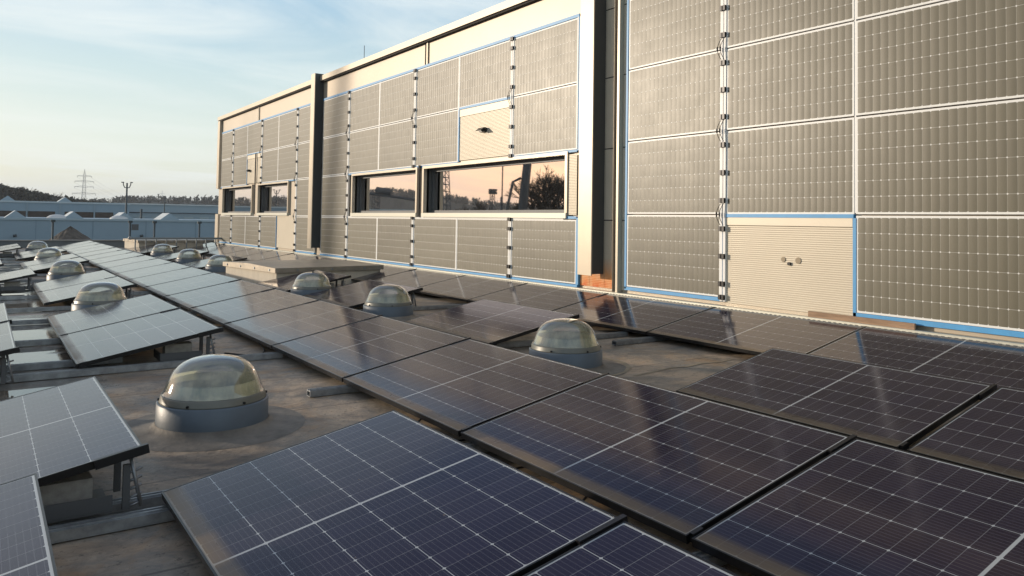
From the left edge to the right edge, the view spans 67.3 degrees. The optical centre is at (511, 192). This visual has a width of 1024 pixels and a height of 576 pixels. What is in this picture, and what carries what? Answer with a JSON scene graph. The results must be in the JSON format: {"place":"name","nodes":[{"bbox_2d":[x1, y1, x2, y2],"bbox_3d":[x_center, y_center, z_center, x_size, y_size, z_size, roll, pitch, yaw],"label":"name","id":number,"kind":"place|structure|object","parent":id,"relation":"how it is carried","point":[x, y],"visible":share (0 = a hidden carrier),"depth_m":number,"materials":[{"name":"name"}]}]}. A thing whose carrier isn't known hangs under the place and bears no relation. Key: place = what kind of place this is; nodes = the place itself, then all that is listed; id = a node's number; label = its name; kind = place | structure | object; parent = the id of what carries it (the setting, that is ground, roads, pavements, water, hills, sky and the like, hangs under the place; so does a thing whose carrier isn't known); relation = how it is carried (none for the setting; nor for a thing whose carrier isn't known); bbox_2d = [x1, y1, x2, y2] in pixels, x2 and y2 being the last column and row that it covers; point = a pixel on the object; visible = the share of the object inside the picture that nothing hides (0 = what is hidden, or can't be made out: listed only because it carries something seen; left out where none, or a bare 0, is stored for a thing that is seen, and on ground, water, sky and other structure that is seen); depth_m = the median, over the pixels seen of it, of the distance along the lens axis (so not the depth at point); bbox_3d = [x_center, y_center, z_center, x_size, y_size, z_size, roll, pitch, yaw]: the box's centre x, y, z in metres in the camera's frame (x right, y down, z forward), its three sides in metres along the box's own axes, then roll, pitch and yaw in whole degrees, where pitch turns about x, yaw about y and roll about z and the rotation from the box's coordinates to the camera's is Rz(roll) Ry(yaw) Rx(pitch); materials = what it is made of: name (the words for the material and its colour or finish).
{"place":"outdoors","nodes":[
{"label":"outdoors","id":0,"kind":"place"},
{"bbox_2d":[129,203,217,218],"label":"warehouse","id":1,"kind":"structure","parent":0,"point":[177,211],"depth_m":113.82,"materials":[{"name":"blue"}]},
{"bbox_2d":[0,0,506,201],"label":"sky","id":2,"kind":"structure","parent":0,"point":[117,91],"materials":[{"name":"blue"}]},
{"bbox_2d":[214,0,1023,342],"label":"industrial building","id":3,"kind":"structure","parent":0,"point":[798,264],"depth_m":11.91,"materials":[{"name":"beige"}]},
{"bbox_2d":[221,184,253,214],"bbox_3d":[-9.631,0.280,27.173,0.275,1.025,3.840,2,-3,-34],"label":"window","id":4,"kind":"structure","parent":3,"relation":"in","point":[240,200],"depth_m":27.46,"materials":[{"name":"glass"}]},
{"bbox_2d":[260,216,275,247],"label":"facade solar module","id":5,"kind":"object","parent":3,"relation":"attached to","point":[267,231],"visible":1,"depth_m":24.00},
{"bbox_2d":[262,149,277,182],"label":"facade solar module","id":6,"kind":"object","parent":3,"relation":"attached to","point":[269,165],"visible":1,"depth_m":24.07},
{"bbox_2d":[263,116,278,150],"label":"facade solar module","id":7,"kind":"object","parent":3,"relation":"attached to","point":[270,132],"visible":1,"depth_m":24.09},
{"bbox_2d":[256,181,290,215],"bbox_3d":[-7.325,0.193,23.826,0.275,1.025,3.070,2,-3,-34],"label":"window","id":8,"kind":"structure","parent":3,"relation":"in","point":[275,201],"depth_m":24.11,"materials":[{"name":"glass"}]},
{"bbox_2d":[278,144,296,180],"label":"facade solar module","id":9,"kind":"object","parent":3,"relation":"attached to","point":[286,163],"visible":1,"depth_m":22.72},
{"bbox_2d":[278,110,297,147],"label":"facade solar module","id":10,"kind":"object","parent":3,"relation":"attached to","point":[287,129],"visible":1,"depth_m":22.75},
{"bbox_2d":[320,217,345,255],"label":"facade solar module","id":11,"kind":"object","parent":3,"relation":"attached to","point":[333,231],"visible":1,"depth_m":19.55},
{"bbox_2d":[321,174,346,215],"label":"facade solar module","id":12,"kind":"object","parent":3,"relation":"attached to","point":[334,191],"visible":1,"depth_m":19.59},
{"bbox_2d":[322,133,347,175],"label":"facade solar module","id":13,"kind":"object","parent":3,"relation":"attached to","point":[335,148],"visible":1,"depth_m":19.63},
{"bbox_2d":[323,93,348,137],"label":"facade solar module","id":14,"kind":"object","parent":3,"relation":"attached to","point":[335,120],"visible":1,"depth_m":19.67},
{"bbox_2d":[347,217,376,259],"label":"facade solar module","id":15,"kind":"object","parent":3,"relation":"attached to","point":[361,236],"visible":1,"depth_m":18.06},
{"bbox_2d":[349,127,378,173],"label":"facade solar module","id":16,"kind":"object","parent":3,"relation":"attached to","point":[363,150],"visible":1,"depth_m":18.13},
{"bbox_2d":[350,83,379,131],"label":"facade solar module","id":17,"kind":"object","parent":3,"relation":"attached to","point":[364,108],"visible":1,"depth_m":18.17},
{"bbox_2d":[350,167,417,216],"bbox_3d":[-2.830,0.023,17.301,0.275,1.025,3.420,2,-3,-34],"label":"window","id":18,"kind":"structure","parent":3,"relation":"in","point":[389,194],"depth_m":17.45,"materials":[{"name":"glass"}]},
{"bbox_2d":[377,218,411,263],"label":"facade solar module","id":19,"kind":"object","parent":3,"relation":"attached to","point":[393,239],"visible":1,"depth_m":16.65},
{"bbox_2d":[379,119,413,169],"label":"facade solar module","id":20,"kind":"object","parent":3,"relation":"attached to","point":[395,146],"visible":1,"depth_m":16.73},
{"bbox_2d":[380,72,414,125],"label":"facade solar module","id":21,"kind":"object","parent":3,"relation":"attached to","point":[396,100],"visible":1,"depth_m":16.76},
{"bbox_2d":[413,218,455,269],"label":"facade solar module","id":22,"kind":"object","parent":3,"relation":"attached to","point":[434,242],"visible":1,"depth_m":15.15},
{"bbox_2d":[415,109,457,165],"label":"facade solar module","id":23,"kind":"object","parent":3,"relation":"attached to","point":[436,138],"visible":1,"depth_m":15.22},
{"bbox_2d":[416,57,458,117],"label":"facade solar module","id":24,"kind":"object","parent":3,"relation":"attached to","point":[438,88],"visible":1,"depth_m":15.26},
{"bbox_2d":[456,218,507,275],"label":"facade solar module","id":25,"kind":"object","parent":3,"relation":"attached to","point":[482,244],"visible":1,"depth_m":13.70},
{"bbox_2d":[459,40,510,107],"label":"facade solar module","id":26,"kind":"object","parent":3,"relation":"attached to","point":[485,74],"visible":1,"depth_m":13.82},
{"bbox_2d":[421,151,570,217],"bbox_3d":[-0.394,-0.069,13.765,0.275,1.025,4.710,2,-3,-34],"label":"window","id":27,"kind":"structure","parent":3,"relation":"in","point":[531,188],"depth_m":13.59,"materials":[{"name":"glass"}]},
{"bbox_2d":[507,36,514,157],"bbox_3d":[-0.016,-1.630,13.090,0.101,2.071,0.113,2,-3,-34],"label":"clamp strip","id":28,"kind":"object","parent":3,"relation":"attached to","point":[511,95],"visible":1,"depth_m":13.07,"materials":[{"name":"silver metal"}]},
{"bbox_2d":[511,219,575,283],"bbox_3d":[0.487,0.907,12.271,0.033,0.962,1.705,2,-3,-35],"label":"facade solar module","id":29,"kind":"object","parent":3,"relation":"attached to","point":[541,249],"visible":1,"depth_m":12.20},
{"bbox_2d":[513,84,576,155],"bbox_3d":[0.519,-1.140,12.345,0.034,0.999,1.705,2,-3,-35],"label":"facade solar module","id":30,"kind":"object","parent":3,"relation":"attached to","point":[544,121],"visible":1,"depth_m":12.29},
{"bbox_2d":[514,18,577,95],"bbox_3d":[0.534,-2.150,12.382,0.032,0.990,1.705,2,-3,-35],"label":"facade solar module","id":31,"kind":"object","parent":3,"relation":"attached to","point":[545,59],"visible":1,"depth_m":12.33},
{"bbox_2d":[214,242,1023,346],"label":"cable tray","id":32,"kind":"object","parent":3,"relation":"attached to","point":[840,322],"visible":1,"depth_m":9.09,"materials":[{"name":"grey paint"}]},
{"bbox_2d":[627,215,719,296],"bbox_3d":[2.068,0.783,9.979,0.033,0.986,1.635,2,-3,-35],"label":"facade solar module","id":33,"kind":"object","parent":3,"relation":"attached to","point":[676,253],"visible":1,"depth_m":9.91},
{"bbox_2d":[627,132,720,213],"bbox_3d":[2.085,-0.224,10.017,0.032,0.998,1.635,2,-3,-34],"label":"facade solar module","id":34,"kind":"object","parent":3,"relation":"attached to","point":[675,175],"visible":1,"depth_m":9.95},
{"bbox_2d":[628,51,720,140],"bbox_3d":[2.101,-1.229,10.054,0.033,0.981,1.635,2,-3,-34],"label":"facade solar module","id":35,"kind":"object","parent":3,"relation":"attached to","point":[676,98],"visible":1,"depth_m":9.98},
{"bbox_2d":[629,0,720,69],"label":"facade solar module","id":36,"kind":"object","parent":3,"relation":"attached to","point":[662,31],"visible":1,"depth_m":10.10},
{"bbox_2d":[715,0,728,301],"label":"clamp strip","id":37,"kind":"object","parent":3,"relation":"attached to","point":[722,173],"visible":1,"depth_m":9.29,"materials":[{"name":"white metal"}]},
{"bbox_2d":[726,22,853,129],"bbox_3d":[3.078,-1.266,8.632,0.033,0.981,1.648,2,-3,-35],"label":"facade solar module","id":38,"kind":"object","parent":3,"relation":"attached to","point":[803,77],"visible":1,"depth_m":8.54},
{"bbox_2d":[727,0,853,47],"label":"facade solar module","id":39,"kind":"object","parent":3,"relation":"attached to","point":[750,21],"visible":1,"depth_m":8.73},
{"bbox_2d":[726,117,855,213],"bbox_3d":[3.065,-0.261,8.597,0.034,0.998,1.648,2,-3,-34],"label":"facade solar module","id":40,"kind":"object","parent":3,"relation":"attached to","point":[804,168],"visible":1,"depth_m":8.50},
{"bbox_2d":[808,311,915,329],"bbox_3d":[3.498,1.283,7.757,0.030,0.062,1.140,2,-3,-34],"label":"timber plank","id":41,"kind":"object","parent":3,"relation":"on","point":[890,323],"visible":1,"depth_m":7.70,"materials":[{"name":"brown wood"}]},
{"bbox_2d":[856,0,945,19],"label":"facade solar module","id":42,"kind":"object","parent":3,"relation":"attached to","point":[867,8],"visible":1,"depth_m":7.71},
{"bbox_2d":[856,99,1023,213],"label":"facade solar module","id":43,"kind":"object","parent":3,"relation":"attached to","point":[965,159],"visible":1,"depth_m":7.17,"materials":[{"name":"glass"}]},
{"bbox_2d":[856,216,1023,331],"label":"facade solar module","id":44,"kind":"object","parent":3,"relation":"attached to","point":[965,270],"visible":1,"depth_m":7.14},
{"bbox_2d":[856,0,1023,115],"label":"facade solar module","id":45,"kind":"object","parent":3,"relation":"attached to","point":[951,52],"visible":1,"depth_m":7.23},
{"label":"ground","id":46,"kind":"structure","parent":0,"visible":0},
{"bbox_2d":[0,183,112,202],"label":"woodland","id":47,"kind":"object","parent":46,"relation":"on","point":[19,194],"visible":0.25,"depth_m":186.28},
{"bbox_2d":[0,196,129,217],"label":"warehouse","id":48,"kind":"structure","parent":46,"relation":"on","point":[61,206],"depth_m":93.36,"materials":[{"name":"blue metal"}]},
{"bbox_2d":[0,211,214,239],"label":"warehouse","id":49,"kind":"structure","parent":46,"relation":"on","point":[15,225],"depth_m":62.30,"materials":[{"name":"blue metal"}]},
{"bbox_2d":[73,194,218,204],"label":"woodland","id":50,"kind":"object","parent":46,"relation":"on","point":[175,200],"visible":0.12,"depth_m":471.03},
{"bbox_2d":[0,247,979,575],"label":"roof deck","id":51,"kind":"structure","parent":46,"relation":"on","point":[162,549],"depth_m":5.56,"materials":[{"name":"concrete"}]},
{"bbox_2d":[1,279,45,282],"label":"mounting rail","id":52,"kind":"object","parent":51,"relation":"on","point":[34,280],"depth_m":14.51,"materials":[{"name":"metal"}]},
{"bbox_2d":[115,262,191,280],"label":"roof solar panel","id":53,"kind":"object","parent":52,"relation":"on","point":[147,271],"visible":0.76,"depth_m":15.38,"materials":[{"name":"black glass"}]},
{"bbox_2d":[0,473,57,575],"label":"roof solar panel","id":54,"kind":"object","parent":51,"relation":"on","point":[25,546],"visible":1,"depth_m":2.43,"materials":[{"name":"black glass"}]},
{"bbox_2d":[14,338,61,346],"bbox_3d":[-6.263,1.423,6.580,4.500,0.052,0.070,2,-3,-34],"label":"mounting rail","id":55,"kind":"object","parent":51,"relation":"on","point":[21,343],"depth_m":7.62,"materials":[{"name":"metal"}]},
{"bbox_2d":[47,294,180,337],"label":"roof solar panel","id":56,"kind":"object","parent":55,"relation":"on","point":[100,315],"visible":0.75,"depth_m":8.58,"materials":[{"name":"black glass"}]},
{"bbox_2d":[37,260,85,282],"bbox_3d":[-8.477,1.497,14.648,1.120,0.436,1.120,1,-2,6],"label":"dome skylight","id":57,"kind":"object","parent":51,"relation":"on","point":[56,271],"visible":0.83,"depth_m":14.48,"materials":[{"name":"clear plastic"}]},
{"bbox_2d":[0,357,122,371],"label":"mounting rail","id":58,"kind":"object","parent":51,"relation":"on","point":[41,365],"visible":0.6,"depth_m":6.49,"materials":[{"name":"metal"}]},
{"bbox_2d":[0,291,152,299],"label":"mounting rail","id":59,"kind":"object","parent":51,"relation":"on","point":[37,297],"visible":0.3,"depth_m":11.73,"materials":[{"name":"metal"}]},
{"bbox_2d":[31,270,118,293],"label":"roof solar panel","id":60,"kind":"object","parent":59,"relation":"on","point":[69,281],"visible":0.68,"depth_m":12.80,"materials":[{"name":"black glass"}]},
{"bbox_2d":[36,276,136,305],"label":"roof solar panel","id":61,"kind":"object","parent":59,"relation":"on","point":[56,295],"visible":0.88,"depth_m":11.23,"materials":[{"name":"black glass"}]},
{"bbox_2d":[144,273,241,297],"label":"roof solar panel","id":62,"kind":"object","parent":59,"relation":"on","point":[162,290],"visible":0.87,"depth_m":12.50,"materials":[{"name":"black glass"}]},
{"bbox_2d":[71,282,126,310],"bbox_3d":[-5.339,1.375,9.987,1.120,0.436,1.120,1,-2,8],"label":"dome skylight","id":63,"kind":"object","parent":51,"relation":"on","point":[85,297],"visible":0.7,"depth_m":9.86,"materials":[{"name":"clear plastic"}]},
{"bbox_2d":[10,311,196,325],"bbox_3d":[-6.621,1.485,8.421,6.000,0.052,0.070,2,-3,-34],"label":"mounting rail","id":64,"kind":"object","parent":51,"relation":"on","point":[29,322],"visible":0.33,"depth_m":9.05,"materials":[{"name":"metal"}]},
{"bbox_2d":[164,280,275,309],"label":"roof solar panel","id":65,"kind":"object","parent":64,"relation":"on","point":[188,300],"visible":0.84,"depth_m":11.06,"materials":[{"name":"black glass"}]},
{"bbox_2d":[190,289,320,325],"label":"roof solar panel","id":66,"kind":"object","parent":64,"relation":"on","point":[222,313],"visible":0.84,"depth_m":9.63,"materials":[{"name":"black glass"}]},
{"bbox_2d":[0,240,213,247],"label":"roof parapet","id":67,"kind":"structure","parent":51,"relation":"on","point":[53,243],"depth_m":29.76,"materials":[{"name":"grey"}]},
{"bbox_2d":[47,489,168,525],"bbox_3d":[-2.334,1.352,2.972,3.880,0.052,0.070,2,-3,-34],"label":"mounting rail","id":68,"kind":"object","parent":51,"relation":"on","point":[152,499],"depth_m":3.39,"materials":[{"name":"metal"}]},
{"bbox_2d":[0,376,149,486],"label":"roof solar panel","id":69,"kind":"object","parent":68,"relation":"on","point":[55,433],"visible":1,"depth_m":3.64,"materials":[{"name":"black glass"}]},
{"bbox_2d":[43,458,142,522],"bbox_3d":[-1.876,1.250,3.339,0.463,0.220,0.320,2,-3,-34],"label":"panel support","id":70,"kind":"object","parent":68,"relation":"on","point":[99,502],"visible":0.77,"depth_m":3.25,"materials":[{"name":"grey paint"}]},
{"bbox_2d":[39,471,92,505],"bbox_3d":[-1.925,1.281,3.280,0.220,0.125,0.140,3,-3,-38],"label":"ballast block","id":71,"kind":"object","parent":70,"relation":"in","point":[75,487],"depth_m":3.24,"materials":[{"name":"concrete"}]},
{"bbox_2d":[48,505,174,543],"bbox_3d":[-2.221,1.347,2.808,3.880,0.052,0.070,2,-3,-34],"label":"mounting rail","id":72,"kind":"object","parent":51,"relation":"on","point":[102,525],"depth_m":3.17,"materials":[{"name":"metal"}]},
{"bbox_2d":[161,410,627,575],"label":"roof solar panel","id":73,"kind":"object","parent":72,"relation":"on","point":[393,493],"visible":0.86,"depth_m":2.89,"materials":[{"name":"blue glass"}]},
{"bbox_2d":[0,352,282,382],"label":"mounting rail","id":74,"kind":"object","parent":51,"relation":"on","point":[105,370],"visible":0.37,"depth_m":6.33,"materials":[{"name":"metal"}]},
{"bbox_2d":[0,321,19,356],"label":"roof solar panel","id":75,"kind":"object","parent":74,"relation":"on","point":[7,345],"visible":1,"depth_m":6.03,"materials":[{"name":"black glass"}]},
{"bbox_2d":[59,308,222,367],"bbox_3d":[-3.532,1.325,7.238,1.154,0.039,1.743,-11,5,-34],"label":"roof solar panel","id":76,"kind":"object","parent":74,"relation":"on","point":[87,347],"visible":1,"depth_m":7.04,"materials":[{"name":"black glass"}]},
{"bbox_2d":[272,316,470,381],"bbox_3d":[-1.303,1.345,6.864,1.154,0.040,1.729,-11,5,-34],"label":"roof solar panel","id":77,"kind":"object","parent":74,"relation":"on","point":[340,353],"visible":0.86,"depth_m":6.73,"materials":[{"name":"black glass"}]},
{"bbox_2d":[123,239,204,249],"bbox_3d":[-13.057,1.938,28.811,2.312,0.455,2.312,3,-3,-38],"label":"roof hatch","id":78,"kind":"object","parent":51,"relation":"on","point":[181,243],"visible":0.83,"depth_m":28.14,"materials":[{"name":"metal"}]},
{"bbox_2d":[154,335,214,361],"bbox_3d":[-2.925,1.364,6.889,0.463,0.220,0.320,2,-3,-34],"label":"panel support","id":79,"kind":"object","parent":51,"relation":"on","point":[159,356],"visible":0.73,"depth_m":6.77,"materials":[{"name":"metal"}]},
{"bbox_2d":[127,354,304,451],"bbox_3d":[-1.874,1.240,4.835,1.120,0.436,1.120,2,-3,-34],"label":"dome skylight","id":80,"kind":"object","parent":51,"relation":"on","point":[207,411],"visible":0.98,"depth_m":4.61,"materials":[{"name":"clear plastic"}]},
{"bbox_2d":[224,300,381,348],"bbox_3d":[-2.287,1.383,8.293,1.154,0.041,1.729,-11,5,-34],"label":"roof solar panel","id":81,"kind":"object","parent":51,"relation":"on","point":[270,329],"visible":0.82,"depth_m":8.18,"materials":[{"name":"black glass"}]},
{"bbox_2d":[223,259,383,284],"bbox_3d":[-4.373,1.633,16.022,2.362,0.395,2.562,3,-3,-41],"label":"roof hatch","id":82,"kind":"object","parent":51,"relation":"on","point":[255,271],"visible":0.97,"depth_m":15.37,"materials":[{"name":"metal"}]},
{"bbox_2d":[291,272,331,295],"bbox_3d":[-3.238,1.498,12.452,1.120,0.436,1.120,1,-2,-11],"label":"dome skylight","id":83,"kind":"object","parent":51,"relation":"on","point":[301,286],"visible":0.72,"depth_m":12.26,"materials":[{"name":"clear plastic"}]},
{"bbox_2d":[307,384,359,396],"bbox_3d":[-1.009,1.482,5.947,1.160,0.052,0.070,2,-3,-34],"label":"mounting rail","id":84,"kind":"object","parent":51,"relation":"on","point":[326,391],"visible":0.36,"depth_m":5.69,"materials":[{"name":"metal"}]},
{"bbox_2d":[343,339,608,436],"bbox_3d":[-0.318,1.310,5.434,1.154,0.040,1.729,-11,5,-34],"label":"roof solar panel","id":85,"kind":"object","parent":84,"relation":"on","point":[457,389],"visible":0.82,"depth_m":5.27,"materials":[{"name":"black glass"}]},
{"bbox_2d":[333,279,345,287],"bbox_3d":[-3.157,1.598,13.355,0.463,0.220,0.320,2,-3,-34],"label":"panel support","id":86,"kind":"object","parent":51,"relation":"on","point":[342,282],"visible":0.35,"depth_m":13.34,"materials":[{"name":"metal"}]},
{"bbox_2d":[256,270,350,291],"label":"roof solar panel","id":87,"kind":"object","parent":86,"relation":"on","point":[286,283],"visible":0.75,"depth_m":13.64,"materials":[{"name":"black glass"}]},
{"bbox_2d":[363,284,424,321],"bbox_3d":[-1.649,1.443,10.268,1.120,0.436,1.120,1,-2,2],"label":"dome skylight","id":88,"kind":"object","parent":51,"relation":"on","point":[399,306],"visible":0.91,"depth_m":10.06,"materials":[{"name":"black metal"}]},
{"bbox_2d":[358,303,466,310],"bbox_3d":[-1.491,1.660,11.015,2.000,0.052,0.070,2,-3,-34],"label":"mounting rail","id":89,"kind":"object","parent":51,"relation":"on","point":[430,307],"visible":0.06,"depth_m":11.24,"materials":[{"name":"metal"}]},
{"bbox_2d":[303,279,422,307],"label":"roof solar panel","id":90,"kind":"object","parent":89,"relation":"on","point":[354,295],"visible":0.73,"depth_m":11.56,"materials":[{"name":"black glass"}]},
{"bbox_2d":[373,269,463,287],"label":"roof solar panel","id":91,"kind":"object","parent":51,"relation":"on","point":[417,278],"visible":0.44,"depth_m":14.38,"materials":[{"name":"black glass"}]},
{"bbox_2d":[416,275,525,301],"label":"roof solar panel","id":92,"kind":"object","parent":51,"relation":"on","point":[465,288],"visible":0.76,"depth_m":12.71,"materials":[{"name":"black glass"}]},
{"bbox_2d":[464,442,488,452],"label":"mounting rail","id":93,"kind":"object","parent":51,"relation":"on","point":[474,446],"visible":0.07,"depth_m":4.31,"materials":[{"name":"metal"}]},
{"bbox_2d":[461,374,856,543],"bbox_3d":[0.666,1.270,4.005,1.154,0.039,1.729,-11,5,-34],"label":"roof solar panel","id":94,"kind":"object","parent":93,"relation":"on","point":[683,468],"visible":0.87,"depth_m":3.78,"materials":[{"name":"black glass"}]},
{"bbox_2d":[468,283,607,310],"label":"roof solar panel","id":95,"kind":"object","parent":51,"relation":"on","point":[551,298],"visible":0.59,"depth_m":11.22,"materials":[{"name":"black glass"}]},
{"bbox_2d":[495,331,627,347],"bbox_3d":[0.532,1.594,8.342,1.900,0.052,0.070,2,-3,-34],"label":"mounting rail","id":96,"kind":"object","parent":51,"relation":"on","point":[512,344],"visible":0.36,"depth_m":8.08,"materials":[{"name":"metal"}]},
{"bbox_2d":[404,299,579,344],"bbox_3d":[-0.280,1.430,8.684,1.154,0.040,1.883,-11,5,-34],"label":"roof solar panel","id":97,"kind":"object","parent":96,"relation":"on","point":[491,322],"visible":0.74,"depth_m":8.56,"materials":[{"name":"black glass"}]},
{"bbox_2d":[529,318,626,375],"bbox_3d":[0.485,1.354,6.943,1.120,0.436,1.120,0,-2,17],"label":"dome skylight","id":98,"kind":"object","parent":51,"relation":"on","point":[582,348],"visible":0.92,"depth_m":6.76,"materials":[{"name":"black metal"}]},
{"bbox_2d":[523,521,738,575],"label":"roof solar panel","id":99,"kind":"object","parent":51,"relation":"on","point":[623,548],"visible":1,"depth_m":2.35,"materials":[{"name":"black glass"}]},
{"bbox_2d":[553,294,713,334],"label":"roof solar panel","id":100,"kind":"object","parent":51,"relation":"on","point":[632,314],"visible":0.76,"depth_m":9.50,"materials":[{"name":"black glass"}]},
{"bbox_2d":[692,550,727,565],"bbox_3d":[0.778,1.400,2.965,0.800,0.052,0.070,2,-3,-34],"label":"mounting rail","id":101,"kind":"object","parent":51,"relation":"on","point":[708,557],"visible":0.1,"depth_m":2.92,"materials":[{"name":"metal"}]},
{"bbox_2d":[691,438,1023,575],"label":"roof solar panel","id":102,"kind":"object","parent":101,"relation":"on","point":[857,507],"visible":1,"depth_m":2.90,"materials":[{"name":"black glass"}]},
{"bbox_2d":[647,307,866,354],"bbox_3d":[2.514,1.451,8.090,1.154,0.040,1.918,-11,5,-34],"label":"roof solar panel","id":103,"kind":"object","parent":51,"relation":"on","point":[754,333],"visible":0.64,"depth_m":7.99,"materials":[{"name":"black glass"}]},
{"bbox_2d":[676,348,996,450],"bbox_3d":[2.129,1.340,5.222,1.154,0.039,1.660,-11,5,-34],"label":"roof solar panel","id":104,"kind":"object","parent":51,"relation":"on","point":[904,410],"visible":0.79,"depth_m":5.06,"materials":[{"name":"black glass"}]},
{"bbox_2d":[808,327,1023,390],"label":"roof solar panel","id":105,"kind":"object","parent":51,"relation":"on","point":[999,365],"visible":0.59,"depth_m":6.59,"materials":[{"name":"black glass"}]},
{"bbox_2d":[906,387,1023,480],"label":"roof solar panel","id":106,"kind":"object","parent":51,"relation":"on","point":[986,434],"visible":0.81,"depth_m":4.21,"materials":[{"name":"black glass"}]},
{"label":"mounting rail","id":107,"kind":"object","parent":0,"visible":0},
{"bbox_2d":[128,267,213,288],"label":"roof solar panel","id":108,"kind":"object","parent":107,"relation":"on","point":[163,277],"visible":0.75,"depth_m":13.95,"materials":[{"name":"black glass"}]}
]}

